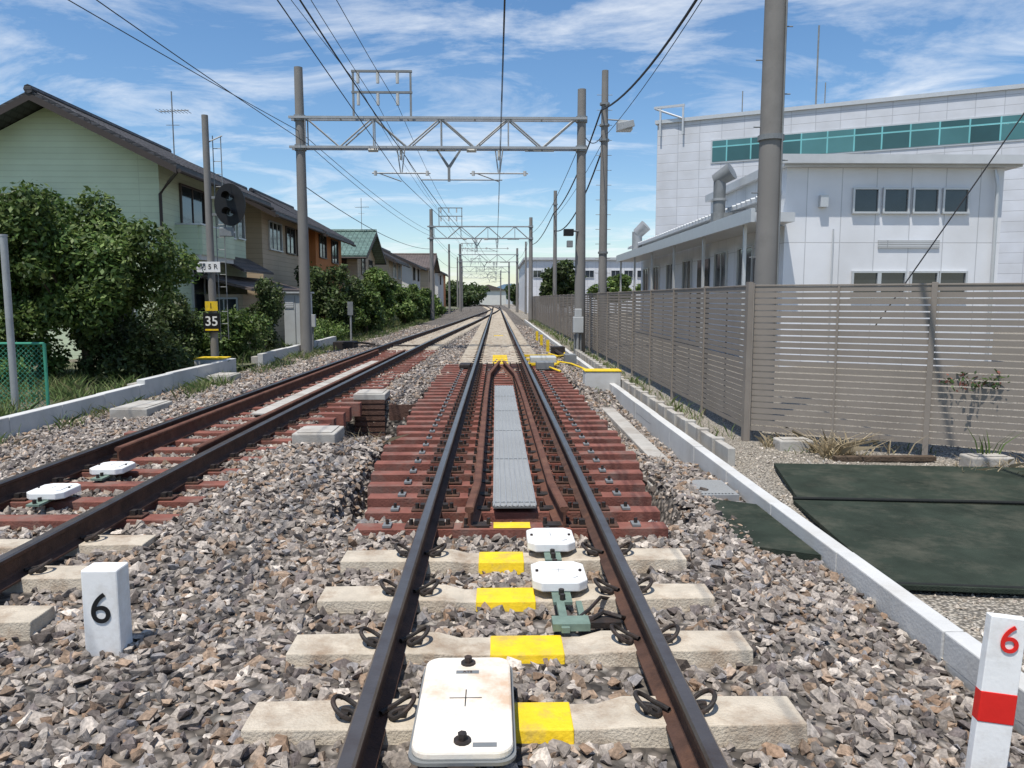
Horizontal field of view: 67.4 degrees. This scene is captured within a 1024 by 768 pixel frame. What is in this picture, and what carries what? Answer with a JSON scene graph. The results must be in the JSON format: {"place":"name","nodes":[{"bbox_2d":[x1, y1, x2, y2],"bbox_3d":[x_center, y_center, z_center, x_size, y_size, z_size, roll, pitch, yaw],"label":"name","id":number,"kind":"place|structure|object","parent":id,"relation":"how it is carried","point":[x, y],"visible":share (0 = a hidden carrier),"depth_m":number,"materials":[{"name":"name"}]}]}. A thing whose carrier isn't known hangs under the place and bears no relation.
{"place":"outdoors","nodes":[
{"label":"outdoors","id":0,"kind":"place"},
{"bbox_2d":[0,306,466,413],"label":"soil verge","id":1,"kind":"structure","parent":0,"point":[72,361],"depth_m":17.41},
{"bbox_2d":[0,234,18,412],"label":"steel post","id":2,"kind":"object","parent":1,"relation":"on","point":[6,280],"visible":0.8,"depth_m":11.08,"materials":[{"name":"metal"}]},
{"bbox_2d":[0,356,30,380],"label":"shrub","id":3,"kind":"object","parent":1,"relation":"on","point":[3,369],"visible":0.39,"depth_m":13.32,"materials":[{"name":"green plant"}]},
{"bbox_2d":[0,189,40,307],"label":"broadleaf tree","id":4,"kind":"object","parent":1,"relation":"on","point":[12,250],"visible":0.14,"depth_m":15.38,"materials":[{"name":"green plant"}]},
{"bbox_2d":[0,342,49,409],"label":"chainlink fence","id":5,"kind":"object","parent":1,"relation":"on","point":[45,372],"visible":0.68,"depth_m":11.50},
{"bbox_2d":[0,301,71,385],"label":"shrub","id":6,"kind":"object","parent":1,"relation":"on","point":[57,361],"visible":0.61,"depth_m":15.22,"materials":[{"name":"green plant"}]},
{"bbox_2d":[0,180,203,382],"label":"broadleaf tree","id":7,"kind":"object","parent":1,"relation":"on","point":[90,273],"visible":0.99,"depth_m":15.07,"materials":[{"name":"green plant"}]},
{"bbox_2d":[0,108,247,358],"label":"walls","id":8,"kind":"structure","parent":1,"relation":"on","point":[65,158],"depth_m":21.24,"materials":[{"name":"green"}]},
{"bbox_2d":[0,172,177,290],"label":"drainpipe","id":9,"kind":"object","parent":8,"relation":"attached to","point":[172,177],"visible":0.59,"depth_m":21.26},
{"bbox_2d":[0,84,270,205],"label":"roof","id":10,"kind":"structure","parent":8,"relation":"on","point":[18,113],"depth_m":20.99,"materials":[{"name":"tile"}]},
{"bbox_2d":[0,93,273,210],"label":"gutters","id":11,"kind":"object","parent":10,"relation":"attached to","point":[74,119],"visible":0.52,"depth_m":20.29,"materials":[{"name":"metal"}]},
{"bbox_2d":[124,183,245,318],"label":"windows","id":12,"kind":"structure","parent":8,"relation":"attached to","point":[192,204],"depth_m":24.01,"materials":[{"name":"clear glass"}]},
{"bbox_2d":[175,223,234,263],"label":"balcony","id":13,"kind":"structure","parent":8,"relation":"attached to","point":[192,236],"depth_m":22.51,"materials":[{"name":"green"}]},
{"bbox_2d":[230,257,273,274],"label":"porch roof","id":14,"kind":"structure","parent":8,"relation":"attached to","point":[245,265],"depth_m":27.28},
{"bbox_2d":[68,311,194,382],"bbox_3d":[-8.171,-0.866,16.404,2.605,1.739,2.637,0,6,-1],"label":"shrub","id":15,"kind":"object","parent":1,"relation":"on","point":[138,348],"visible":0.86,"depth_m":15.83,"materials":[{"name":"green plant"}]},
{"bbox_2d":[0,336,336,437],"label":"concrete kerb","id":16,"kind":"structure","parent":1,"relation":"on","point":[28,420],"depth_m":12.97,"materials":[{"name":"concrete"}]},
{"bbox_2d":[133,290,205,363],"bbox_3d":[-8.579,-1.377,19.591,1.697,2.179,2.268,0,6,-1],"label":"shrub","id":17,"kind":"object","parent":1,"relation":"on","point":[176,312],"visible":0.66,"depth_m":19.15,"materials":[{"name":"green plant"}]},
{"bbox_2d":[193,356,230,365],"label":"concrete block","id":18,"kind":"structure","parent":1,"relation":"on","point":[205,359],"depth_m":17.91,"materials":[{"name":"yellow paint"}]},
{"bbox_2d":[201,114,245,355],"bbox_3d":[-6.891,-3.272,18.478,1.014,6.250,0.534,0,6,-1],"label":"railway signal","id":19,"kind":"object","parent":1,"relation":"on","point":[229,204],"visible":1,"depth_m":18.42,"materials":[{"name":"metal"}]},
{"bbox_2d":[197,262,220,273],"bbox_3d":[-7.324,-2.801,18.537,0.560,0.299,0.035,0,6,-1],"label":"signal number sign","id":20,"kind":"object","parent":19,"relation":"attached to","point":[209,267],"visible":0.97,"depth_m":18.52,"materials":[{"name":"metal"}]},
{"bbox_2d":[203,313,220,331],"bbox_3d":[-7.304,-1.488,18.679,0.400,0.460,0.025,0,6,-1],"label":"speed limit sign","id":21,"kind":"object","parent":19,"relation":"attached to","point":[211,322],"visible":1,"depth_m":18.67,"materials":[{"name":"metal"}]},
{"bbox_2d":[193,304,273,357],"bbox_3d":[-7.689,-1.343,20.748,1.952,1.644,2.328,5,8,39],"label":"shrub","id":22,"kind":"object","parent":1,"relation":"on","point":[243,331],"visible":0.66,"depth_m":20.43,"materials":[{"name":"green plant"}]},
{"bbox_2d":[196,273,298,348],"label":"garden shed","id":23,"kind":"structure","parent":1,"relation":"on","point":[240,301],"depth_m":24.72,"materials":[{"name":"beige"}]},
{"bbox_2d":[216,297,274,325],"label":"windows","id":24,"kind":"structure","parent":23,"relation":"in","point":[232,301],"depth_m":24.26,"materials":[{"name":"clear glass"}]},
{"bbox_2d":[248,277,285,352],"bbox_3d":[-7.606,-2.092,23.871,1.088,2.607,1.384,-4,8,-34],"label":"conifer shrub","id":25,"kind":"object","parent":1,"relation":"on","point":[267,296],"visible":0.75,"depth_m":23.61,"materials":[{"name":"green plant"}]},
{"bbox_2d":[245,203,298,294],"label":"walls","id":26,"kind":"structure","parent":1,"relation":"on","point":[281,266],"depth_m":31.01,"materials":[{"name":"beige"}]},
{"bbox_2d":[195,164,322,231],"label":"roof","id":27,"kind":"structure","parent":26,"relation":"on","point":[278,210],"depth_m":34.49,"materials":[{"name":"tile"}]},
{"bbox_2d":[245,199,324,234],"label":"gutters","id":28,"kind":"object","parent":27,"relation":"attached to","point":[268,211],"visible":0.26,"depth_m":29.64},
{"bbox_2d":[268,220,297,255],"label":"windows","id":29,"kind":"structure","parent":26,"relation":"attached to","point":[275,238],"depth_m":33.12,"materials":[{"name":"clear glass"}]},
{"bbox_2d":[284,292,313,346],"bbox_3d":[-7.158,-2.119,25.780,0.850,1.940,1.000,0,6,-1],"label":"equipment cabinet","id":30,"kind":"object","parent":1,"relation":"on","point":[292,318],"visible":0.44,"depth_m":25.38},
{"bbox_2d":[308,229,341,323],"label":"walls","id":31,"kind":"structure","parent":1,"relation":"on","point":[314,258],"depth_m":39.40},
{"bbox_2d":[249,188,353,243],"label":"roof","id":32,"kind":"structure","parent":31,"relation":"on","point":[291,209],"depth_m":40.23,"materials":[{"name":"tile"}]},
{"bbox_2d":[318,234,338,264],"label":"windows","id":33,"kind":"structure","parent":31,"relation":"attached to","point":[323,249],"depth_m":41.03,"materials":[{"name":"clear glass"}]},
{"bbox_2d":[294,261,364,328],"bbox_3d":[-7.859,-3.607,33.192,2.954,3.357,3.165,0,6,-1],"label":"broadleaf tree","id":34,"kind":"object","parent":1,"relation":"on","point":[329,300],"visible":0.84,"depth_m":32.48,"materials":[{"name":"green plant"}]},
{"bbox_2d":[314,317,349,340],"bbox_3d":[-7.388,-2.010,29.982,1.755,1.282,5.620,0,6,-1],"label":"hedge","id":35,"kind":"object","parent":1,"relation":"on","point":[323,328],"visible":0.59,"depth_m":29.83,"materials":[{"name":"green plant"}]},
{"bbox_2d":[342,250,374,298],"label":"walls","id":36,"kind":"structure","parent":1,"relation":"on","point":[354,267],"depth_m":48.35,"materials":[{"name":"beige"}]},
{"bbox_2d":[331,229,385,263],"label":"roof","id":37,"kind":"structure","parent":36,"relation":"on","point":[363,239],"depth_m":50.40,"materials":[{"name":"green tile"}]},
{"bbox_2d":[335,307,391,336],"bbox_3d":[-7.684,-3.293,39.397,2.070,1.870,10.706,0,6,-1],"label":"bush","id":38,"kind":"object","parent":1,"relation":"on","point":[360,320],"visible":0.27,"depth_m":36.51,"materials":[{"name":"green plant"}]},
{"bbox_2d":[352,279,384,333],"bbox_3d":[-7.021,-3.728,37.206,1.733,2.707,3.018,-1,7,-13],"label":"broadleaf tree","id":39,"kind":"object","parent":1,"relation":"on","point":[368,303],"visible":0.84,"depth_m":36.72,"materials":[{"name":"green plant"}]},
{"bbox_2d":[363,266,399,319],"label":"broadleaf tree","id":40,"kind":"object","parent":1,"relation":"on","point":[385,283],"visible":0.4,"depth_m":43.96,"materials":[{"name":"green plant"}]},
{"bbox_2d":[375,258,401,319],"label":"walls","id":41,"kind":"structure","parent":1,"relation":"on","point":[388,266],"depth_m":59.60,"materials":[{"name":"beige"}]},
{"bbox_2d":[393,283,426,324],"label":"broadleaf tree","id":42,"kind":"object","parent":1,"relation":"on","point":[409,304],"visible":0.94,"depth_m":48.64,"materials":[{"name":"green plant"}]},
{"bbox_2d":[402,263,419,289],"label":"walls","id":43,"kind":"structure","parent":1,"relation":"on","point":[407,276],"depth_m":70.20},
{"bbox_2d":[408,284,431,320],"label":"broadleaf tree","id":44,"kind":"object","parent":1,"relation":"on","point":[425,313],"visible":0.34,"depth_m":58.91,"materials":[{"name":"green plant"}]},
{"bbox_2d":[420,269,434,293],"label":"walls","id":45,"kind":"structure","parent":1,"relation":"on","point":[424,280],"depth_m":83.12,"materials":[{"name":"beige"}]},
{"bbox_2d":[393,253,439,271],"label":"roof","id":46,"kind":"structure","parent":45,"relation":"on","point":[422,259],"depth_m":86.03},
{"bbox_2d":[421,291,446,315],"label":"hedge","id":47,"kind":"object","parent":1,"relation":"on","point":[439,309],"visible":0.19,"depth_m":67.90,"materials":[{"name":"green plant"}]},
{"bbox_2d":[435,273,443,305],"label":"walls","id":48,"kind":"structure","parent":1,"relation":"on","point":[439,289],"depth_m":99.50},
{"bbox_2d":[446,279,489,306],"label":"distant trees","id":49,"kind":"object","parent":1,"relation":"on","point":[471,292],"visible":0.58,"depth_m":163.52,"materials":[{"name":"green plant"}]},
{"bbox_2d":[0,315,1023,455],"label":"weeds","id":50,"kind":"object","parent":1,"relation":"on","point":[72,388],"visible":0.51,"depth_m":14.72,"materials":[{"name":"green plant"}]},
{"bbox_2d":[473,285,512,305],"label":"distant buildings","id":51,"kind":"structure","parent":0,"point":[492,297],"depth_m":261.06,"materials":[{"name":"tile"}]},
{"bbox_2d":[0,305,1023,767],"bbox_3d":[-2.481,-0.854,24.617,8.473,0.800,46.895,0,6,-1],"label":"ballast stones","id":52,"kind":"object","parent":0,"point":[754,570],"visible":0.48,"depth_m":3.94,"materials":[{"name":"gravel"}]},
{"bbox_2d":[81,562,132,655],"bbox_3d":[-1.929,1.190,3.672,0.170,0.660,0.125,0,6,-1],"label":"marker post","id":53,"kind":"object","parent":52,"relation":"on","point":[106,606],"visible":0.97,"depth_m":3.61,"materials":[{"name":"white paint"}]},
{"bbox_2d":[109,400,172,418],"bbox_3d":[-5.608,0.465,11.658,0.550,0.332,0.900,0,6,-1],"label":"concrete block","id":54,"kind":"object","parent":52,"relation":"on","point":[140,408],"depth_m":11.25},
{"bbox_2d":[0,309,499,640],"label":"railway track","id":55,"kind":"structure","parent":52,"relation":"on","point":[24,563],"depth_m":7.16,"materials":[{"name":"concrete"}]},
{"bbox_2d":[26,483,80,506],"bbox_3d":[-3.669,0.864,6.158,0.300,0.083,0.600,0,6,-1],"label":"track transponder","id":56,"kind":"object","parent":55,"relation":"on","point":[39,496],"visible":1,"depth_m":6.04,"materials":[{"name":"white paint"}]},
{"bbox_2d":[89,461,135,480],"bbox_3d":[-3.639,0.769,7.004,0.300,0.083,0.600,0,6,-1],"label":"track transponder","id":57,"kind":"object","parent":55,"relation":"on","point":[103,471],"visible":1,"depth_m":6.88,"materials":[{"name":"white paint"}]},
{"bbox_2d":[250,361,377,414],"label":"track walkway","id":58,"kind":"structure","parent":55,"relation":"on","point":[266,409],"depth_m":12.89,"materials":[{"name":"concrete"}]},
{"bbox_2d":[292,426,343,443],"bbox_3d":[-2.250,0.874,8.982,0.490,0.712,0.550,0,6,-1],"label":"concrete block","id":59,"kind":"object","parent":52,"relation":"on","point":[318,434],"depth_m":8.69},
{"bbox_2d":[333,341,418,349],"bbox_3d":[-4.546,-1.281,25.846,3.418,0.260,1.004,3,7,22],"label":"point motor","id":60,"kind":"object","parent":52,"relation":"on","point":[340,345],"visible":0.91,"depth_m":25.91,"materials":[{"name":"metal"}]},
{"bbox_2d":[354,397,415,436],"bbox_3d":[-1.976,0.584,12.362,1.020,0.740,0.520,0,6,-1],"label":"stack","id":61,"kind":"object","parent":52,"relation":"on","point":[374,411],"depth_m":12.11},
{"bbox_2d":[353,389,389,399],"bbox_3d":[-2.247,0.172,12.351,0.500,0.122,0.600,0,6,-1],"label":"concrete block","id":62,"kind":"object","parent":61,"relation":"on","point":[373,394],"depth_m":12.06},
{"bbox_2d":[288,66,586,353],"bbox_3d":[-2.234,-5.163,23.934,9.134,9.000,0.390,0,6,-1],"label":"overhead line gantry","id":63,"kind":"object","parent":52,"relation":"on","point":[299,118],"visible":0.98,"depth_m":23.69,"materials":[{"name":"metal"}]},
{"bbox_2d":[68,0,1023,324],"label":"overhead wires","id":64,"kind":"object","parent":63,"relation":"attached to","point":[500,118],"visible":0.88,"depth_m":17.40,"materials":[{"name":"metal"}]},
{"bbox_2d":[427,207,532,320],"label":"overhead line gantry","id":65,"kind":"object","parent":52,"relation":"on","point":[431,226],"visible":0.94,"depth_m":59.09,"materials":[{"name":"metal"}]},
{"bbox_2d":[461,258,509,308],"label":"overhead line gantry","id":66,"kind":"object","parent":52,"relation":"on","point":[501,267],"visible":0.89,"depth_m":133.56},
{"bbox_2d":[458,243,518,311],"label":"overhead line gantry","id":67,"kind":"object","parent":52,"relation":"on","point":[460,261],"visible":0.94,"depth_m":96.84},
{"bbox_2d":[2,379,1023,486],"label":"dry grass","id":68,"kind":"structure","parent":52,"relation":"on","point":[848,448],"depth_m":8.71,"materials":[{"name":"plant"}]},
{"bbox_2d":[241,304,807,767],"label":"railway track","id":69,"kind":"structure","parent":52,"relation":"on","point":[431,472],"depth_m":4.17,"materials":[{"name":"concrete"}]},
{"bbox_2d":[408,655,515,767],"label":"track transponder","id":70,"kind":"object","parent":69,"relation":"on","point":[465,715],"visible":1,"depth_m":2.72,"materials":[{"name":"plastic"}]},
{"bbox_2d":[492,385,536,507],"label":"track walkway","id":71,"kind":"structure","parent":69,"relation":"on","point":[512,484],"depth_m":7.41,"materials":[{"name":"metal"}]},
{"bbox_2d":[459,331,585,371],"bbox_3d":[0.157,-1.111,23.879,2.993,0.442,14.507,0,6,-1],"label":"point machine","id":72,"kind":"object","parent":69,"relation":"on","point":[545,362],"visible":0.9,"depth_m":18.61,"materials":[{"name":"metal"}]},
{"bbox_2d":[526,526,574,560],"bbox_3d":[0.245,1.001,4.927,0.300,0.083,0.600,0,6,-1],"label":"track transponder","id":73,"kind":"object","parent":69,"relation":"on","point":[550,543],"visible":0.99,"depth_m":4.80,"materials":[{"name":"white paint"}]},
{"bbox_2d":[531,558,587,604],"bbox_3d":[0.258,1.073,4.282,0.300,0.083,0.600,0,6,-1],"label":"track transponder","id":74,"kind":"object","parent":69,"relation":"on","point":[560,580],"visible":1,"depth_m":4.16,"materials":[{"name":"white paint"}]},
{"bbox_2d":[551,595,625,632],"bbox_3d":[0.382,1.150,3.889,0.381,0.068,0.458,0,6,-1],"label":"transponder bracket","id":75,"kind":"object","parent":69,"relation":"on","point":[562,622],"visible":0.99,"depth_m":3.75,"materials":[{"name":"metal"}]},
{"bbox_2d":[582,369,621,390],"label":"concrete block","id":76,"kind":"structure","parent":52,"relation":"on","point":[602,379],"depth_m":14.92,"materials":[{"name":"yellow paint"}]},
{"bbox_2d":[602,407,681,487],"bbox_3d":[1.496,0.818,9.674,0.470,0.270,5.980,0,6,-1],"label":"cable trough","id":77,"kind":"object","parent":52,"relation":"on","point":[643,444],"visible":0.34,"depth_m":10.11,"materials":[{"name":"concrete"}]},
{"bbox_2d":[691,480,738,500],"bbox_3d":[1.766,0.991,7.042,0.460,0.110,0.560,0,6,-1],"label":"drain cover","id":78,"kind":"object","parent":52,"relation":"on","point":[720,489],"visible":0.54,"depth_m":6.92,"materials":[{"name":"concrete"}]},
{"bbox_2d":[710,498,820,560],"bbox_3d":[1.784,1.103,5.947,0.590,0.050,1.500,0,6,-1],"label":"rubber matting","id":79,"kind":"object","parent":52,"relation":"on","point":[770,533],"visible":0.64,"depth_m":5.76,"materials":[{"name":"rubber"}]},
{"bbox_2d":[965,612,1023,767],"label":"marker post","id":80,"kind":"object","parent":52,"relation":"on","point":[995,696],"visible":1,"depth_m":2.68,"materials":[{"name":"white paint"}]},
{"bbox_2d":[0,0,1023,286],"label":"sky","id":81,"kind":"structure","parent":0,"point":[452,49],"materials":[{"name":"blue"}]},
{"bbox_2d":[503,304,1023,722],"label":"gravel yard","id":82,"kind":"structure","parent":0,"point":[943,601],"depth_m":9.35,"materials":[{"name":"gravel"}]},
{"bbox_2d":[553,191,557,319],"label":"utility pole","id":83,"kind":"object","parent":82,"relation":"on","point":[555,204],"visible":0.81,"depth_m":45.36,"materials":[{"name":"concrete"}]},
{"bbox_2d":[539,258,586,312],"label":"round tree","id":84,"kind":"object","parent":82,"relation":"on","point":[565,278],"visible":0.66,"depth_m":74.42,"materials":[{"name":"green plant"}]},
{"bbox_2d":[573,309,583,353],"bbox_3d":[2.066,-1.554,24.049,0.320,1.600,0.250,0,6,-1],"label":"track equipment box","id":85,"kind":"object","parent":82,"relation":"on","point":[578,323],"visible":0.88,"depth_m":23.90,"materials":[{"name":"metal"}]},
{"bbox_2d":[518,257,640,312],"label":"warehouse","id":86,"kind":"structure","parent":82,"relation":"on","point":[591,267],"depth_m":94.30,"materials":[{"name":"metal"}]},
{"bbox_2d":[533,270,640,277],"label":"windows","id":87,"kind":"structure","parent":86,"relation":"in","point":[536,273],"depth_m":94.29,"materials":[{"name":"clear glass"}]},
{"bbox_2d":[586,273,640,312],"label":"round tree","id":88,"kind":"object","parent":82,"relation":"on","point":[613,283],"visible":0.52,"depth_m":82.24,"materials":[{"name":"green plant"}]},
{"bbox_2d":[595,70,634,345],"bbox_3d":[3.509,-5.781,26.316,1.339,9.700,0.677,2,7,16],"label":"utility pole","id":89,"kind":"object","parent":82,"relation":"on","point":[622,126],"visible":0.96,"depth_m":26.36,"materials":[{"name":"concrete"}]},
{"bbox_2d":[533,285,745,426],"bbox_3d":[2.309,-3.478,39.691,0.075,2.240,60.510,0,6,-1],"label":"slatted fence","id":90,"kind":"object","parent":82,"relation":"on","point":[685,389],"visible":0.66,"depth_m":13.59,"materials":[{"name":"metal"}]},
{"bbox_2d":[575,348,734,465],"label":"concrete wall","id":91,"kind":"structure","parent":82,"relation":"on","point":[719,447],"depth_m":10.41,"materials":[{"name":"concrete"}]},
{"bbox_2d":[616,208,794,362],"bbox_3d":[6.252,-3.526,29.831,1.140,4.040,21.400,0,6,-1],"label":"canopy","id":92,"kind":"object","parent":82,"relation":"on","point":[743,223],"visible":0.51,"depth_m":24.11,"materials":[{"name":"metal"}]},
{"bbox_2d":[632,221,649,249],"bbox_3d":[6.374,-7.242,37.970,0.894,1.623,0.595,3,7,21],"label":"vent duct","id":93,"kind":"object","parent":92,"relation":"on","point":[642,228],"visible":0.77,"depth_m":37.83,"materials":[{"name":"metal"}]},
{"bbox_2d":[711,163,736,221],"bbox_3d":[6.330,-5.609,22.781,0.789,1.822,0.688,0,6,-1],"label":"vent duct","id":94,"kind":"object","parent":92,"relation":"on","point":[723,176],"visible":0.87,"depth_m":22.70,"materials":[{"name":"metal"}]},
{"bbox_2d":[741,282,753,440],"bbox_3d":[2.921,-0.149,9.556,0.060,2.220,0.100,0,6,-1],"label":"fence corner post","id":95,"kind":"object","parent":82,"relation":"on","point":[747,361],"visible":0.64,"depth_m":9.51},
{"bbox_2d":[749,0,792,420],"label":"utility pole","id":96,"kind":"object","parent":82,"relation":"on","point":[771,138],"visible":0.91,"depth_m":10.67,"materials":[{"name":"concrete"}]},
{"bbox_2d":[524,320,1023,735],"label":"concrete kerb","id":97,"kind":"structure","parent":82,"relation":"on","point":[950,643],"depth_m":4.82,"materials":[{"name":"concrete"}]},
{"bbox_2d":[773,437,813,451],"bbox_3d":[3.323,0.727,9.083,0.400,0.182,0.250,0,6,-1],"label":"concrete block","id":98,"kind":"object","parent":82,"relation":"on","point":[783,443],"depth_m":8.96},
{"bbox_2d":[655,88,1023,326],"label":"walls","id":99,"kind":"structure","parent":82,"relation":"on","point":[686,170],"depth_m":49.43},
{"bbox_2d":[655,84,1023,163],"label":"windows","id":100,"kind":"structure","parent":99,"relation":"attached to","point":[958,131],"depth_m":48.48,"materials":[{"name":"glass"}]},
{"bbox_2d":[654,25,825,136],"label":"roof fittings","id":101,"kind":"object","parent":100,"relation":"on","point":[659,109],"visible":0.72,"depth_m":54.16,"materials":[{"name":"metal"}]},
{"bbox_2d":[833,455,936,461],"bbox_3d":[4.087,0.816,8.430,1.100,0.050,0.100,0,6,-1],"label":"wooden plank","id":102,"kind":"object","parent":82,"relation":"on","point":[870,458],"visible":1,"depth_m":8.38,"materials":[{"name":"brown wood"}]},
{"bbox_2d":[748,282,1023,454],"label":"slatted fence","id":103,"kind":"object","parent":82,"relation":"on","point":[934,288],"visible":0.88,"depth_m":8.80,"materials":[{"name":"metal"}]},
{"bbox_2d":[939,368,1009,391],"bbox_3d":[5.067,-0.044,8.419,0.680,0.278,0.306,3,7,27],"label":"climbing vine","id":104,"kind":"object","parent":103,"relation":"attached to","point":[973,384],"visible":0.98,"depth_m":8.39,"materials":[{"name":"green plant"}]},
{"bbox_2d":[774,463,1023,594],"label":"rubber matting","id":105,"kind":"object","parent":82,"relation":"on","point":[938,528],"visible":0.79,"depth_m":6.06,"materials":[{"name":"rubber"}]},
{"bbox_2d":[959,453,1014,466],"bbox_3d":[5.019,0.834,8.124,0.450,0.182,0.250,0,6,-1],"label":"concrete block","id":106,"kind":"object","parent":82,"relation":"on","point":[978,459],"depth_m":8.01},
{"bbox_2d":[640,168,1004,366],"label":"walls","id":107,"kind":"structure","parent":0,"point":[805,250],"depth_m":19.93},
{"bbox_2d":[642,187,970,341],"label":"windows","id":108,"kind":"structure","parent":107,"relation":"attached to","point":[895,200],"depth_m":19.98,"materials":[{"name":"clear glass"}]},
{"bbox_2d":[628,154,1023,248],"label":"roof","id":109,"kind":"structure","parent":107,"relation":"on","point":[1008,162],"depth_m":19.36,"materials":[{"name":"metal"}]},
{"bbox_2d":[818,169,999,355],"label":"wall fittings","id":110,"kind":"object","parent":107,"relation":"attached to","point":[823,201],"depth_m":19.89,"materials":[{"name":"metal"}]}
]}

